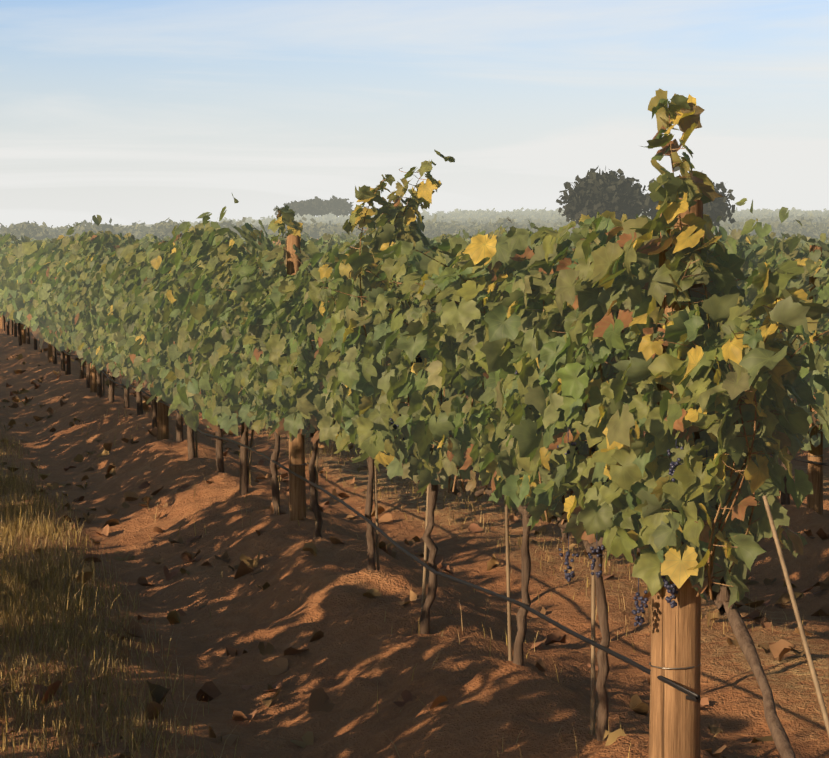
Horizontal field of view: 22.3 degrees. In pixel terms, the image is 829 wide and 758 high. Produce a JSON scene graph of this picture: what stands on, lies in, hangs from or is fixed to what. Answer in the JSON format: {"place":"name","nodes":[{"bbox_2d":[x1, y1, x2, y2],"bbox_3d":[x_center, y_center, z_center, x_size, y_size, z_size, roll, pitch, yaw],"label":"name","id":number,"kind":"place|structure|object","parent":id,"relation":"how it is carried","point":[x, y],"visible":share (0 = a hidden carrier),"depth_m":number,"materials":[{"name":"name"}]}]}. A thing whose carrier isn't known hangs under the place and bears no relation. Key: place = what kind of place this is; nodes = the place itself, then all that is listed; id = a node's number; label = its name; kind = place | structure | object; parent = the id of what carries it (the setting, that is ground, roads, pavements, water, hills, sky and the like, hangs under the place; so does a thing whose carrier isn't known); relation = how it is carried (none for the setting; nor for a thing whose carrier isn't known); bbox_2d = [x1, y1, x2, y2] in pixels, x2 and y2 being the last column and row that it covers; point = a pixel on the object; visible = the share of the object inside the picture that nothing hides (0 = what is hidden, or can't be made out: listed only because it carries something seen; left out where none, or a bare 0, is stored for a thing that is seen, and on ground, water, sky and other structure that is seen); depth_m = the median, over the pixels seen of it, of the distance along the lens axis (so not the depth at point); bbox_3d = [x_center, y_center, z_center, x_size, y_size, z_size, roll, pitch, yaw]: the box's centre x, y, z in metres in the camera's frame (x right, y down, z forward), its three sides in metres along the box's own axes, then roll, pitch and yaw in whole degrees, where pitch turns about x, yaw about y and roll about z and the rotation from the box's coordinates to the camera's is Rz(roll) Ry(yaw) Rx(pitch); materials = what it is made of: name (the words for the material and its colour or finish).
{"place":"outdoors","nodes":[
{"label":"outdoors","id":0,"kind":"place"},
{"bbox_2d":[0,221,828,757],"bbox_3d":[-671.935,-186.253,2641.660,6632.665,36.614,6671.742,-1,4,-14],"label":"ground","id":1,"kind":"structure","parent":0,"point":[494,695],"depth_m":9.50,"materials":[{"name":"soil"}]},
{"bbox_2d":[0,409,820,757],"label":"dry grass","id":2,"kind":"structure","parent":1,"relation":"on","point":[12,579],"depth_m":9.26,"materials":[{"name":"brown plant"}]},
{"bbox_2d":[0,198,822,757],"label":"trellis posts","id":3,"kind":"object","parent":1,"relation":"on","point":[674,712],"visible":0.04,"depth_m":5.88,"materials":[{"name":"brown wood"}]},
{"bbox_2d":[12,320,828,702],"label":"drip hose","id":4,"kind":"object","parent":3,"relation":"attached to","point":[690,696],"visible":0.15,"depth_m":7.77,"materials":[{"name":"black"}]},
{"bbox_2d":[108,262,823,669],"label":"trellis wires","id":5,"kind":"object","parent":3,"relation":"attached to","point":[572,490],"visible":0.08,"depth_m":6.54,"materials":[{"name":"grey metal"}]},
{"bbox_2d":[0,89,828,757],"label":"vine","id":6,"kind":"object","parent":1,"relation":"on","point":[172,323],"depth_m":7.27,"materials":[{"name":"green plant"}]},
{"bbox_2d":[215,104,828,599],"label":"vine shoots","id":7,"kind":"object","parent":6,"relation":"attached to","point":[717,506],"visible":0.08,"depth_m":5.69,"materials":[{"name":"brown plant"}]},
{"bbox_2d":[390,353,711,625],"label":"grape clusters","id":8,"kind":"object","parent":6,"relation":"hanging from","point":[673,591],"visible":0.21,"depth_m":5.85,"materials":[{"name":"purple food"}]},
{"bbox_2d":[0,348,828,757],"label":"fallen leaves","id":9,"kind":"object","parent":1,"relation":"on","point":[320,698],"visible":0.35,"depth_m":10.17,"materials":[{"name":"brown plant"}]},
{"bbox_2d":[0,207,828,239],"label":"olive grove foliage","id":10,"kind":"object","parent":1,"relation":"on","point":[815,223],"visible":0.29,"depth_m":284.05,"materials":[{"name":"plant"}]},
{"bbox_2d":[103,367,828,737],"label":"vine stakes","id":11,"kind":"object","parent":1,"relation":"in","point":[801,629],"visible":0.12,"depth_m":6.50,"materials":[{"name":"brown wood"}]},
{"bbox_2d":[0,0,828,227],"label":"sky","id":12,"kind":"structure","parent":0,"point":[127,112],"materials":[{"name":"blue"}]}
]}

